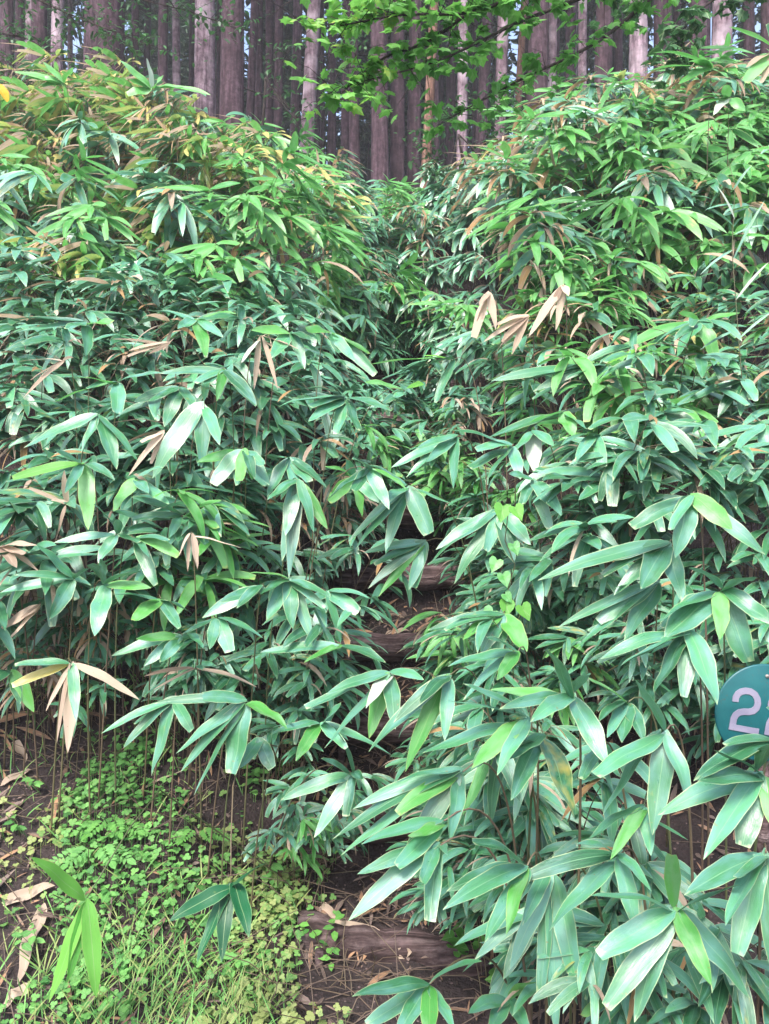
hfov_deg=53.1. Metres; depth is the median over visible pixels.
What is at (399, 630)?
dry leaf
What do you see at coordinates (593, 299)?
bamboo plant
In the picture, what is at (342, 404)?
bamboo plant
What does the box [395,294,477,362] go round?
bamboo plant
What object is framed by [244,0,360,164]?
cedar tree
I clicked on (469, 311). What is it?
bamboo plant
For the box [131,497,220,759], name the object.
bamboo plant
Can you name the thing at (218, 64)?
cedar tree
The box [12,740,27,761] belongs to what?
dry leaf
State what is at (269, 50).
cedar tree
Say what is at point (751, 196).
bamboo plant
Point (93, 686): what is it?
bamboo plant
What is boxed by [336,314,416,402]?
bamboo plant
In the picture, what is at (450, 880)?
bamboo plant
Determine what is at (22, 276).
bamboo plant
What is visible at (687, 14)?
maple tree
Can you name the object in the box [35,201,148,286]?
bamboo plant
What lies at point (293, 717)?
bamboo plant
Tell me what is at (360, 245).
bamboo plant
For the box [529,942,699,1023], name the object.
bamboo plant
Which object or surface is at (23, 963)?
dry leaf
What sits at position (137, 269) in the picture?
bamboo plant
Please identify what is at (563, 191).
bamboo plant
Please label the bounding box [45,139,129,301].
bamboo plant
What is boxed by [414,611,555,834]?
bamboo plant
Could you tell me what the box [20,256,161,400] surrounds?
bamboo plant
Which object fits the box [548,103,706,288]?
bamboo plant
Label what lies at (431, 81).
cedar tree
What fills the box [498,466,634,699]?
bamboo plant
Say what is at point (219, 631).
bamboo plant
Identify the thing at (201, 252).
bamboo plant
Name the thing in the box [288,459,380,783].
bamboo plant
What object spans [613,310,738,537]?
bamboo plant
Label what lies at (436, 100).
cedar tree
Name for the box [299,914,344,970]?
leafy herb
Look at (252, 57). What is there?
cedar tree
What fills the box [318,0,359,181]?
cedar tree
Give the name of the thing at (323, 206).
bamboo plant
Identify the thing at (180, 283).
bamboo plant
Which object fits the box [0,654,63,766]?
bamboo plant
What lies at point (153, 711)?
bamboo plant
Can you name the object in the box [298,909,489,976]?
log step
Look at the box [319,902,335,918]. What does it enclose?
dry leaf
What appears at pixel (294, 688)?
bamboo plant
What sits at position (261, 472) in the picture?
bamboo plant
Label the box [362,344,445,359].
log step
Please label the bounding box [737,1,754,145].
cedar tree
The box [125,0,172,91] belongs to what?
cedar tree
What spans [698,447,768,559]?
bamboo plant
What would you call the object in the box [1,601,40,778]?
bamboo plant
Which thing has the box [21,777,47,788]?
leafy herb
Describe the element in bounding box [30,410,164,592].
bamboo plant
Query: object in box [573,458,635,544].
bamboo plant
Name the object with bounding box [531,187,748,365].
bamboo plant
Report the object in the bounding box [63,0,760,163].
sky
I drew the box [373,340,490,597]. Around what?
bamboo plant
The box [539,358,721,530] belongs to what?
bamboo plant
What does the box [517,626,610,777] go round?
bamboo plant
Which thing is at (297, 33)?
cedar tree
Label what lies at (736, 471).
bamboo plant
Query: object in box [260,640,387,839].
bamboo plant
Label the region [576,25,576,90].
cedar tree
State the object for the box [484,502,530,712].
climbing vine
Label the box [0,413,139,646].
bamboo plant
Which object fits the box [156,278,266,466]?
bamboo plant
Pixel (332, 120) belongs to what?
cedar tree
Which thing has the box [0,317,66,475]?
bamboo plant
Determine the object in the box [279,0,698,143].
maple tree
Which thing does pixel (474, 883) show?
bamboo plant
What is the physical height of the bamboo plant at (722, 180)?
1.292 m
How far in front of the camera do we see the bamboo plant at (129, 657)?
3.05 m
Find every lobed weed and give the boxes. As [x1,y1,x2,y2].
[49,840,143,869]
[68,814,151,840]
[165,823,234,844]
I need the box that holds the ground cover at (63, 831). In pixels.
[0,644,372,1023]
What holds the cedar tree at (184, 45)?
on the ground at (446, 986)
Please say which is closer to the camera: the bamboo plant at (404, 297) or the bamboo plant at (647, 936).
the bamboo plant at (647, 936)
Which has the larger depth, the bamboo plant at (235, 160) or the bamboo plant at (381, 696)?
the bamboo plant at (235, 160)
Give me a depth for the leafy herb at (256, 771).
3.07 m
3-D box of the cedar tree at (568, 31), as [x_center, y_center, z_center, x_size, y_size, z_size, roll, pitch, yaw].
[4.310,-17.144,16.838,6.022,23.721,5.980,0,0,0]
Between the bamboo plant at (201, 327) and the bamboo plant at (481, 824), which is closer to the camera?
the bamboo plant at (481, 824)
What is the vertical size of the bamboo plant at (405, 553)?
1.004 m
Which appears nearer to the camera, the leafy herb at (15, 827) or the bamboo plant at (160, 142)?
the leafy herb at (15, 827)
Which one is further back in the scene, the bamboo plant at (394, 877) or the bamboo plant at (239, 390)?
the bamboo plant at (239, 390)
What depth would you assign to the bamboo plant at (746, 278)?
4.87 m
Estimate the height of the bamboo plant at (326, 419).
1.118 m
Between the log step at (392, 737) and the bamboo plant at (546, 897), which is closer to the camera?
the bamboo plant at (546, 897)
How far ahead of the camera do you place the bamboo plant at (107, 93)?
7.55 m
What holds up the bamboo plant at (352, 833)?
on the ground at (446, 986)
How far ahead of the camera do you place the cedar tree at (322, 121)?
25.47 m
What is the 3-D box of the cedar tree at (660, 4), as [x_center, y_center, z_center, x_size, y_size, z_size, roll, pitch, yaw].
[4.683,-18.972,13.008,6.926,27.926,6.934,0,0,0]
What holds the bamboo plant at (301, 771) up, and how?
on the ground at (446, 986)
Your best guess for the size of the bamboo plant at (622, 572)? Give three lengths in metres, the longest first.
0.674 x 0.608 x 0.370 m
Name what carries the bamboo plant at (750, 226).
on the ground at (446, 986)
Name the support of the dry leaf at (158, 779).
on the ground at (446, 986)
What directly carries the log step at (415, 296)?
on the ground at (446, 986)
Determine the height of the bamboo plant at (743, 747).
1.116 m
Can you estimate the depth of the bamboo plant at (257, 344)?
3.23 m
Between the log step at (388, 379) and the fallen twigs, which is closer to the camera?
the fallen twigs
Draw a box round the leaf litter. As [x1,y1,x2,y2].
[0,290,763,1023]
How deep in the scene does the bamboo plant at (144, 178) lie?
5.81 m
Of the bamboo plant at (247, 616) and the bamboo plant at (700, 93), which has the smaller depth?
the bamboo plant at (247, 616)
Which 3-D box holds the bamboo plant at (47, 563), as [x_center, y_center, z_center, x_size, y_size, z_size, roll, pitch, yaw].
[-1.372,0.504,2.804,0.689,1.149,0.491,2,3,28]
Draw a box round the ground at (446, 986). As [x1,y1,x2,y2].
[0,168,768,1023]
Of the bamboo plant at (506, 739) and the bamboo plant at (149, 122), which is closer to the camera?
the bamboo plant at (506, 739)
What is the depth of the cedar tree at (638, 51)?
11.53 m
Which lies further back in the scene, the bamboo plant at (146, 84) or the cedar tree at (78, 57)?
the cedar tree at (78, 57)
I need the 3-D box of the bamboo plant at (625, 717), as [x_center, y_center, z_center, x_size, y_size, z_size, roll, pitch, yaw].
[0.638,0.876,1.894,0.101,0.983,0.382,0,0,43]
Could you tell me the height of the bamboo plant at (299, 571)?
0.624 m
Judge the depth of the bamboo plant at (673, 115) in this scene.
6.21 m
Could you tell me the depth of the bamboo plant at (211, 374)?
3.00 m
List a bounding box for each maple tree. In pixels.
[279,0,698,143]
[586,0,767,89]
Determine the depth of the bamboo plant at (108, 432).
2.91 m
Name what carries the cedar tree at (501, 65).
on the ground at (446, 986)
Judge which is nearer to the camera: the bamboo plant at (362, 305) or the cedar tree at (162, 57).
the bamboo plant at (362, 305)
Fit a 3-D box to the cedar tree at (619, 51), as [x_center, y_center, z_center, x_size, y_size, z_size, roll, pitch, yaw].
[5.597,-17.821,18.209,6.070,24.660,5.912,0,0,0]
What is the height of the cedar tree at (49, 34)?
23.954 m
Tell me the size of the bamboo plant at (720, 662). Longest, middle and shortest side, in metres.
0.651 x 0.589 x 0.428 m
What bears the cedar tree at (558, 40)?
on the ground at (446, 986)
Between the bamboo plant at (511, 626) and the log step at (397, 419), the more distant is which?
the log step at (397, 419)
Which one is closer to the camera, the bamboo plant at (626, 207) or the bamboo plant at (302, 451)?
the bamboo plant at (302, 451)
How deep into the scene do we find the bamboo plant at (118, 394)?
3.00 m
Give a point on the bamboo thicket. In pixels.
(512, 152)
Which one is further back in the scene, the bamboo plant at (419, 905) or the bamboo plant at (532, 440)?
the bamboo plant at (532, 440)
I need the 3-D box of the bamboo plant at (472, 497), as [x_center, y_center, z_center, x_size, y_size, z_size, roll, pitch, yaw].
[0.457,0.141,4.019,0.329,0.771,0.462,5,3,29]
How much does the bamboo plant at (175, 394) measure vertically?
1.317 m
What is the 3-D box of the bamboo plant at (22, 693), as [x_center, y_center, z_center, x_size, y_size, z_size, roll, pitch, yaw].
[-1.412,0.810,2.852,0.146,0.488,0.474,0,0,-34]
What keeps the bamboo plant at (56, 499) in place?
on the ground at (446, 986)
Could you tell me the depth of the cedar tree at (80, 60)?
46.36 m
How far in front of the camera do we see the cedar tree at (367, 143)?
38.60 m
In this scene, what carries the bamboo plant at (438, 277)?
on the ground at (446, 986)
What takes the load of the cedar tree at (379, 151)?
on the ground at (446, 986)
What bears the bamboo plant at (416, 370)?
on the ground at (446, 986)
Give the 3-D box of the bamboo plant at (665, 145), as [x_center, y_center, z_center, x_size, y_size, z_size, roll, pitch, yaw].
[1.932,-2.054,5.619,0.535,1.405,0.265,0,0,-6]
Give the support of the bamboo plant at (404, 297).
on the ground at (446, 986)
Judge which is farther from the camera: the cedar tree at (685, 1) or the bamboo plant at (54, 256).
the cedar tree at (685, 1)
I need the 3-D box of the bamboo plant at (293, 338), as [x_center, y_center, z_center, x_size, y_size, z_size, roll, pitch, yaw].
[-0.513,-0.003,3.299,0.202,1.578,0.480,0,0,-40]
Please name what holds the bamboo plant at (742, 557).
on the ground at (446, 986)
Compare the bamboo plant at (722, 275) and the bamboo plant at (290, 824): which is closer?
the bamboo plant at (290, 824)
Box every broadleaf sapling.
[0,0,280,85]
[255,33,367,138]
[394,61,600,251]
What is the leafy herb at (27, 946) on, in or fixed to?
on the ground at (446, 986)
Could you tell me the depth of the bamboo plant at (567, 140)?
5.67 m
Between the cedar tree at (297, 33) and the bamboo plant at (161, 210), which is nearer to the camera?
the bamboo plant at (161, 210)
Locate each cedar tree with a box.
[0,0,13,83]
[13,0,67,37]
[13,1,66,71]
[15,0,24,68]
[24,0,30,83]
[24,0,148,77]
[24,0,157,75]
[31,0,46,72]
[50,0,63,70]
[75,43,82,71]
[76,0,124,167]
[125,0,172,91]
[126,0,170,75]
[139,0,185,108]
[143,0,157,75]
[158,0,182,90]
[167,0,264,205]
[168,0,189,89]
[172,0,193,175]
[188,0,194,179]
[194,0,215,125]
[216,0,292,118]
[219,0,298,139]
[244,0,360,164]
[244,4,326,192]
[246,0,258,126]
[248,0,338,127]
[254,0,262,139]
[254,0,302,204]
[265,0,273,206]
[268,0,320,165]
[274,0,303,149]
[289,1,293,151]
[301,3,340,165]
[311,29,319,220]
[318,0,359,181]
[320,0,324,166]
[325,0,439,204]
[332,0,349,179]
[339,44,439,173]
[359,0,469,182]
[370,4,389,197]
[385,1,438,187]
[387,0,496,165]
[390,0,413,197]
[405,0,421,194]
[405,0,517,164]
[431,4,441,182]
[442,0,457,177]
[446,43,471,150]
[456,0,467,168]
[456,16,515,157]
[467,0,492,158]
[472,18,477,151]
[473,0,527,136]
[494,16,507,147]
[512,2,653,86]
[520,0,528,131]
[526,0,548,119]
[548,3,556,101]
[556,17,559,95]
[560,0,672,82]
[560,0,684,81]
[560,14,590,93]
[564,0,576,98]
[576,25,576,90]
[577,0,586,89]
[577,2,652,93]
[594,0,612,85]
[615,1,625,83]
[628,0,647,82]
[652,0,742,26]
[652,4,688,76]
[653,0,691,80]
[673,0,688,50]
[688,0,710,73]
[711,0,732,147]
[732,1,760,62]
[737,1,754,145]
[760,0,768,54]
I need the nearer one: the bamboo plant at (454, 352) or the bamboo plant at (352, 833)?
the bamboo plant at (352, 833)
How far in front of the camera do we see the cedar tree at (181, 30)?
43.11 m
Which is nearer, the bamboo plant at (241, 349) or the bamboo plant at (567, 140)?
the bamboo plant at (241, 349)
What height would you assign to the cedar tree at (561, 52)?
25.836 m
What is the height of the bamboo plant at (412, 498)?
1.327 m
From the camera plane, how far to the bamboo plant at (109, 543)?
2.72 m
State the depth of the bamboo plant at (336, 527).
3.86 m
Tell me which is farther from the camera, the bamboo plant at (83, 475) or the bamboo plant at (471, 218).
the bamboo plant at (471, 218)
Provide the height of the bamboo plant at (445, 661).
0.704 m
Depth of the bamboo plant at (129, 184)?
5.66 m
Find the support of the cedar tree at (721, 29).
on the ground at (446, 986)
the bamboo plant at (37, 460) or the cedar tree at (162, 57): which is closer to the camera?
the bamboo plant at (37, 460)
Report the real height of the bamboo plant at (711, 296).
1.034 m
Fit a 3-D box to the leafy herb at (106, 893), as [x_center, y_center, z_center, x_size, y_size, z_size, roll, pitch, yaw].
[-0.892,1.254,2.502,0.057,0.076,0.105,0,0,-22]
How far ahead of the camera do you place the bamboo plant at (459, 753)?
2.26 m
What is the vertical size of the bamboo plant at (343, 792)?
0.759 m
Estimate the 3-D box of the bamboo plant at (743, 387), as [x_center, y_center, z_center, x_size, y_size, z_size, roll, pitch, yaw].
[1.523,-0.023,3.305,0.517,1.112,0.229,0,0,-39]
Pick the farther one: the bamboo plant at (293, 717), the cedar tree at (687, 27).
the cedar tree at (687, 27)
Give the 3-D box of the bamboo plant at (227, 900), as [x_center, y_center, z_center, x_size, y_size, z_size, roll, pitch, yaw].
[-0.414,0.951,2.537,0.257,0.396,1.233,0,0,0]
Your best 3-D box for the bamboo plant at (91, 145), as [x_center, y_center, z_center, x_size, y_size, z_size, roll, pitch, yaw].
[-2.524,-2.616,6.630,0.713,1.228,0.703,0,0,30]
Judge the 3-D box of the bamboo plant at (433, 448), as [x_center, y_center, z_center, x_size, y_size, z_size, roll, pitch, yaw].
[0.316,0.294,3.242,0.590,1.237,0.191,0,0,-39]
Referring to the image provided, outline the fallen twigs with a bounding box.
[0,528,739,1023]
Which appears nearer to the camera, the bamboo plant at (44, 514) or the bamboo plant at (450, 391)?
the bamboo plant at (44, 514)
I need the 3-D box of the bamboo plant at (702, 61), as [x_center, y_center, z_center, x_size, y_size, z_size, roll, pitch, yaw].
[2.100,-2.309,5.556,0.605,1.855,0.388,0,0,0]
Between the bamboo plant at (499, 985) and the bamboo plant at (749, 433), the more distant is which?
the bamboo plant at (749, 433)
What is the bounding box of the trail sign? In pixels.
[714,664,768,1017]
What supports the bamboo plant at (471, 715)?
on the ground at (446, 986)
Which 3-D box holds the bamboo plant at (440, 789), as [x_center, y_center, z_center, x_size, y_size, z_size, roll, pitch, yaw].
[0.178,1.054,1.760,0.578,0.954,0.186,0,0,-34]
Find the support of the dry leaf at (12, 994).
on the ground at (446, 986)
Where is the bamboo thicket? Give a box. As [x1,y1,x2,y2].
[0,32,768,1022]
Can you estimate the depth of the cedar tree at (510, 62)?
44.30 m
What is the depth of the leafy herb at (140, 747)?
3.02 m
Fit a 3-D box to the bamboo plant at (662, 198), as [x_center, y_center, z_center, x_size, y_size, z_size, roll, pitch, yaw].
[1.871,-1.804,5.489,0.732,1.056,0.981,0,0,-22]
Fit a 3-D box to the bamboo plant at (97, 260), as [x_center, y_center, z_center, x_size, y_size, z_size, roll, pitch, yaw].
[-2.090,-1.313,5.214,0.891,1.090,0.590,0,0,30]
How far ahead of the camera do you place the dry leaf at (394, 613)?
4.25 m
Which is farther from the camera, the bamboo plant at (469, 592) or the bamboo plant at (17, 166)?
the bamboo plant at (17, 166)
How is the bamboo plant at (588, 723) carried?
on the ground at (446, 986)
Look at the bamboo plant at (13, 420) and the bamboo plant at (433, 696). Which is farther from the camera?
the bamboo plant at (13, 420)
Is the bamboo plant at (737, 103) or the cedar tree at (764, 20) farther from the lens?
the cedar tree at (764, 20)
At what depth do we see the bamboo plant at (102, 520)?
3.48 m
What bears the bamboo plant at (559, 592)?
on the ground at (446, 986)
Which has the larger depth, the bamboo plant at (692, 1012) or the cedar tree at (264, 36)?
the cedar tree at (264, 36)
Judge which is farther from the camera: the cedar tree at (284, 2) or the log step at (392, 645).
the cedar tree at (284, 2)
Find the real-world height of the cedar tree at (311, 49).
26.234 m
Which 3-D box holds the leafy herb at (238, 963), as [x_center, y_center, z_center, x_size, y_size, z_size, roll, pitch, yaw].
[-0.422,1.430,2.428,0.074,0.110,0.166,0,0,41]
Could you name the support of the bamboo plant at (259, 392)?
on the ground at (446, 986)
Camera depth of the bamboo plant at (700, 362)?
3.44 m
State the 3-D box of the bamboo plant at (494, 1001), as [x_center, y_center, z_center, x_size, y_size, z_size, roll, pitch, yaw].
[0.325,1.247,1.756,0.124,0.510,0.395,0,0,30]
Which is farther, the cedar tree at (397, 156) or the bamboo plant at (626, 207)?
the cedar tree at (397, 156)
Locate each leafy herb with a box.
[3,814,26,836]
[12,925,44,961]
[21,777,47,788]
[76,721,110,738]
[101,888,119,902]
[138,745,154,764]
[223,949,272,975]
[242,765,268,785]
[261,863,283,884]
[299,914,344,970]
[442,922,484,956]
[485,967,519,995]
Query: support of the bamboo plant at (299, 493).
on the ground at (446, 986)
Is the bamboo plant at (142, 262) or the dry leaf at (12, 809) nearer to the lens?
the dry leaf at (12, 809)
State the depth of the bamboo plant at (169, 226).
5.35 m
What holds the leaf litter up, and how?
on the ground at (446, 986)
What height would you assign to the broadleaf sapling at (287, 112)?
2.752 m
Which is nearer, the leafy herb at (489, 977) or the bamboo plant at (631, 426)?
the leafy herb at (489, 977)
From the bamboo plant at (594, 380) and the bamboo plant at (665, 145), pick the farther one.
the bamboo plant at (665, 145)
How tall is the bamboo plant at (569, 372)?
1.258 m
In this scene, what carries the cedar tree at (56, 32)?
on the ground at (446, 986)
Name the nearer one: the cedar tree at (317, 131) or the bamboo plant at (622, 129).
the bamboo plant at (622, 129)
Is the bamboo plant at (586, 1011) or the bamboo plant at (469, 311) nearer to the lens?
the bamboo plant at (586, 1011)
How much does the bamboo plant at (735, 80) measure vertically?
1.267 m
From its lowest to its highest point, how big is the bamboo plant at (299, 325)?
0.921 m
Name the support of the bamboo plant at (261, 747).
on the ground at (446, 986)
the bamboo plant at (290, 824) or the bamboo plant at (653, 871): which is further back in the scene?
the bamboo plant at (290, 824)
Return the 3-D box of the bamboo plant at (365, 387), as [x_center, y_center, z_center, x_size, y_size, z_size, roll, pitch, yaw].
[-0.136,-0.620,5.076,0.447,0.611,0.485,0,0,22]
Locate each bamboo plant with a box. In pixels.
[0,84,8,120]
[0,132,56,210]
[0,153,94,271]
[0,170,146,314]
[0,226,92,377]
[0,247,94,448]
[0,267,57,452]
[0,298,192,458]
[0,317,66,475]
[0,366,148,547]
[0,410,150,546]
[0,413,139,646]
[0,449,105,682]
[0,489,102,755]
[0,499,100,769]
[0,540,39,792]
[0,545,89,826]
[0,618,110,750]
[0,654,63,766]
[0,667,33,766]
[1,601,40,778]
[5,322,166,544]
[7,316,113,544]
[8,232,116,358]
[11,658,138,838]
[12,450,114,766]
[12,509,246,742]
[15,62,91,168]
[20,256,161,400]
[23,86,85,153]
[23,352,77,662]
[24,413,136,752]
[27,366,103,531]
[29,471,69,732]
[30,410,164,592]
[31,789,278,1001]
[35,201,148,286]
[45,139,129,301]
[46,449,217,672]
[47,657,127,779]
[49,111,140,245]
[54,504,140,811]
[55,371,161,684]
[60,141,133,245]
[62,599,143,728]
[64,268,195,451]
[65,393,216,644]
[67,272,200,496]
[73,346,210,458]
[73,494,272,686]
[74,270,159,430]
[77,241,222,429]
[79,439,269,624]
[86,202,216,332]
[87,559,150,832]
[89,86,138,134]
[92,173,172,322]
[95,619,169,718]
[101,465,303,689]
[102,692,193,856]
[104,257,197,364]
[106,96,197,180]
[111,167,230,224]
[111,189,250,344]
[112,631,203,835]
[113,466,168,747]
[114,534,179,811]
[117,593,190,797]
[119,59,209,144]
[120,339,176,592]
[126,117,216,252]
[129,429,171,753]
[130,183,237,350]
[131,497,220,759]
[132,276,224,454]
[133,488,286,741]
[134,385,195,568]
[136,404,321,600]
[138,133,223,224]
[141,615,207,747]
[144,653,271,779]
[145,347,335,571]
[146,662,255,786]
[148,310,234,481]
[152,401,220,491]
[153,181,362,367]
[154,690,286,884]
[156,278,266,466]
[160,366,256,617]
[160,624,225,766]
[161,269,296,443]
[164,240,288,400]
[169,740,297,962]
[177,282,331,446]
[179,532,239,851]
[180,325,316,495]
[181,132,278,261]
[183,615,262,812]
[196,300,335,526]
[197,449,268,692]
[202,583,264,876]
[204,357,255,667]
[204,608,372,782]
[210,447,264,728]
[211,353,348,574]
[212,151,289,253]
[214,433,353,577]
[216,114,293,180]
[217,542,314,689]
[218,265,313,373]
[218,304,348,441]
[220,549,343,642]
[221,722,292,883]
[233,334,332,447]
[238,335,296,690]
[240,177,331,270]
[241,802,324,875]
[250,131,331,272]
[250,672,323,782]
[250,702,389,908]
[251,325,310,629]
[251,454,326,736]
[251,572,329,850]
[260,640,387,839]
[262,470,358,620]
[263,603,397,799]
[263,738,328,862]
[264,728,362,890]
[267,149,373,315]
[267,478,327,779]
[272,666,369,800]
[275,817,341,889]
[279,377,390,651]
[282,457,405,791]
[285,219,381,319]
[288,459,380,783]
[291,773,395,879]
[291,820,373,906]
[294,174,366,285]
[294,588,368,766]
[302,215,370,339]
[304,667,473,749]
[305,325,376,680]
[308,287,390,370]
[312,380,423,664]
[316,534,419,667]
[326,374,400,463]
[328,422,429,564]
[333,762,525,1009]
[335,424,422,565]
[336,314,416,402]
[348,278,453,362]
[348,834,531,1023]
[350,465,487,699]
[353,954,517,1023]
[362,808,528,1020]
[364,538,478,610]
[369,667,502,852]
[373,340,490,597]
[380,203,437,265]
[382,356,463,453]
[390,834,494,1015]
[391,434,489,597]
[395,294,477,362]
[397,247,462,313]
[402,611,504,712]
[403,689,523,836]
[405,800,514,1019]
[407,439,504,552]
[409,299,535,408]
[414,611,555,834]
[420,385,500,465]
[423,684,538,1017]
[426,181,504,288]
[428,335,512,420]
[428,610,527,714]
[429,720,569,837]
[432,509,530,720]
[432,862,524,964]
[435,159,499,282]
[435,393,496,502]
[437,797,575,883]
[439,466,508,593]
[443,838,547,1023]
[445,255,517,319]
[449,162,545,308]
[449,636,532,1015]
[449,782,521,873]
[453,429,522,581]
[454,907,571,1023]
[455,335,570,506]
[456,540,521,611]
[460,727,685,900]
[462,744,548,1022]
[464,189,585,331]
[469,581,604,681]
[469,982,548,1023]
[471,290,507,503]
[475,776,620,859]
[477,535,635,676]
[479,240,563,362]
[479,907,658,1023]
[480,376,576,494]
[482,340,580,493]
[482,721,610,845]
[484,314,534,544]
[486,179,589,256]
[489,867,704,1023]
[490,411,594,566]
[490,649,607,1023]
[492,105,637,216]
[492,342,656,573]
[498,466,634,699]
[502,210,613,405]
[505,231,635,426]
[509,471,561,677]
[509,868,612,1023]
[510,96,616,229]
[510,722,574,982]
[514,429,568,561]
[516,412,767,685]
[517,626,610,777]
[525,296,641,403]
[527,437,695,656]
[528,635,619,725]
[529,284,569,559]
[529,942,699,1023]
[530,228,636,353]
[530,840,650,1021]
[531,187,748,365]
[532,352,692,599]
[537,349,731,585]
[538,341,660,542]
[538,466,619,679]
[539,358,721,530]
[539,539,685,846]
[539,830,755,1019]
[541,417,685,553]
[543,269,648,342]
[544,561,703,639]
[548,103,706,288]
[548,143,727,305]
[551,569,680,722]
[559,578,661,807]
[564,74,641,217]
[567,292,655,387]
[571,628,671,790]
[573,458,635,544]
[578,741,644,1014]
[581,987,636,1023]
[584,166,714,324]
[586,248,672,351]
[586,609,720,736]
[587,317,757,546]
[587,633,720,799]
[588,792,654,1022]
[589,68,707,227]
[589,678,671,854]
[591,171,732,323]
[591,853,749,1023]
[592,681,695,1000]
[594,418,764,633]
[601,627,718,892]
[611,376,762,539]
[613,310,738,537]
[620,127,691,304]
[620,200,735,353]
[627,98,712,170]
[629,480,764,892]
[633,923,768,1023]
[639,408,703,599]
[641,640,768,765]
[644,51,728,308]
[646,174,764,351]
[647,986,709,1023]
[649,162,764,306]
[649,272,768,446]
[656,202,768,343]
[658,744,768,859]
[660,567,768,899]
[664,114,767,246]
[666,662,746,763]
[672,335,768,549]
[678,85,744,328]
[678,446,768,627]
[682,547,768,658]
[683,378,757,589]
[685,74,762,234]
[685,842,768,1023]
[694,707,768,962]
[695,423,768,661]
[698,146,768,292]
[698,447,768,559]
[698,973,768,1023]
[700,62,768,236]
[700,161,768,586]
[704,223,768,364]
[723,168,768,265]
[730,23,768,357]
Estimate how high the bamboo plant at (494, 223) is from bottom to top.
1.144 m
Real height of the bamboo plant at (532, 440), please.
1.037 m
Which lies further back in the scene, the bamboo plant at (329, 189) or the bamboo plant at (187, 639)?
the bamboo plant at (329, 189)
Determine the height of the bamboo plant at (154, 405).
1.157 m
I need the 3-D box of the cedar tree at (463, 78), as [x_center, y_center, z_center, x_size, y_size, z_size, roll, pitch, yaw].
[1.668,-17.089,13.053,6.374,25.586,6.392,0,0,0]
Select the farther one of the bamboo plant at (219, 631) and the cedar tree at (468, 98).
the cedar tree at (468, 98)
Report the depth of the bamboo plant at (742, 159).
5.46 m
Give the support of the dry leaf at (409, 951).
on the log step at (434, 949)
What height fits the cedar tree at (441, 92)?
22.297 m
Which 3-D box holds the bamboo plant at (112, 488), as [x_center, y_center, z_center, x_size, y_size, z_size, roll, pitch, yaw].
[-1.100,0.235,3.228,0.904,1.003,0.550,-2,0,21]
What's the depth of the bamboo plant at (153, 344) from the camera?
3.27 m
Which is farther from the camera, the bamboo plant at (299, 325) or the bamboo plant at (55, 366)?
the bamboo plant at (299, 325)
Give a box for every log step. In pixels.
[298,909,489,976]
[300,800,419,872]
[319,705,434,764]
[326,632,451,678]
[334,562,486,602]
[341,503,477,542]
[351,455,467,478]
[354,375,456,395]
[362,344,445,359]
[376,412,466,431]
[404,287,442,301]
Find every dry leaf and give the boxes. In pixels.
[0,768,30,785]
[2,882,54,905]
[2,983,29,1008]
[5,800,22,817]
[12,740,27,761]
[17,903,46,983]
[140,771,180,789]
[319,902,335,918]
[335,920,378,929]
[384,610,403,617]
[386,628,408,633]
[398,948,411,958]
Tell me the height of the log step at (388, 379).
0.249 m
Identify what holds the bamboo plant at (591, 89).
on the ground at (446, 986)
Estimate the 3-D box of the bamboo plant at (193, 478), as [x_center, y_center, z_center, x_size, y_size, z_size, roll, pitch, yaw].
[-0.693,0.306,3.345,0.601,1.095,0.986,-2,-5,36]
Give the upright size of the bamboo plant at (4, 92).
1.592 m
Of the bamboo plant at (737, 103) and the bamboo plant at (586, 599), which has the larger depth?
the bamboo plant at (737, 103)
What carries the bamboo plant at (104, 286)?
on the ground at (446, 986)
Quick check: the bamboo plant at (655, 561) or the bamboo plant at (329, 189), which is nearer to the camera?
the bamboo plant at (655, 561)
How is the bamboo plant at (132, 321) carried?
on the ground at (446, 986)
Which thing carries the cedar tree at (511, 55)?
on the ground at (446, 986)
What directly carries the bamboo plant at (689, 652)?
on the ground at (446, 986)
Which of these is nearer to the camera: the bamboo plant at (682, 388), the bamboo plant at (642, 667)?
the bamboo plant at (642, 667)
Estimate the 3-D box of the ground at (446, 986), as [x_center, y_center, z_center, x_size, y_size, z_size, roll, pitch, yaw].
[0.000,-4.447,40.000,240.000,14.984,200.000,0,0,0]
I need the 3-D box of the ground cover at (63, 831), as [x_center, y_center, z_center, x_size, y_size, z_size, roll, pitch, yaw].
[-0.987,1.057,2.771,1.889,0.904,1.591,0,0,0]
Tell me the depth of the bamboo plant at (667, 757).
1.61 m
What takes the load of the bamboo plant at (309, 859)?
on the ground at (446, 986)
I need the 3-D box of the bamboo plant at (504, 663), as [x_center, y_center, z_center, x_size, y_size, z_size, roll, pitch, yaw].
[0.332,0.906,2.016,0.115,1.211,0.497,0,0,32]
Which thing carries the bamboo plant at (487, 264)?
on the ground at (446, 986)
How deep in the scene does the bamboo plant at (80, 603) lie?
2.94 m
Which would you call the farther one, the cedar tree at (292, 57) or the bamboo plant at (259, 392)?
the cedar tree at (292, 57)
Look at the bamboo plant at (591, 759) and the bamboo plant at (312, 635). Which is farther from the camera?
the bamboo plant at (312, 635)
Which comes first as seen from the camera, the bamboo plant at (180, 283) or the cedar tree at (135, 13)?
the bamboo plant at (180, 283)
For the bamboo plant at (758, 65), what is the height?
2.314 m
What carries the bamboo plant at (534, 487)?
on the ground at (446, 986)
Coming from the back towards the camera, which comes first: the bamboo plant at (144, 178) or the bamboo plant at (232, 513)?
the bamboo plant at (144, 178)
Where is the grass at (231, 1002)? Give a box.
[0,663,332,1023]
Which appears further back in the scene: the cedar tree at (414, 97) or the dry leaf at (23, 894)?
the cedar tree at (414, 97)
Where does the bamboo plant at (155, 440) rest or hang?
on the ground at (446, 986)

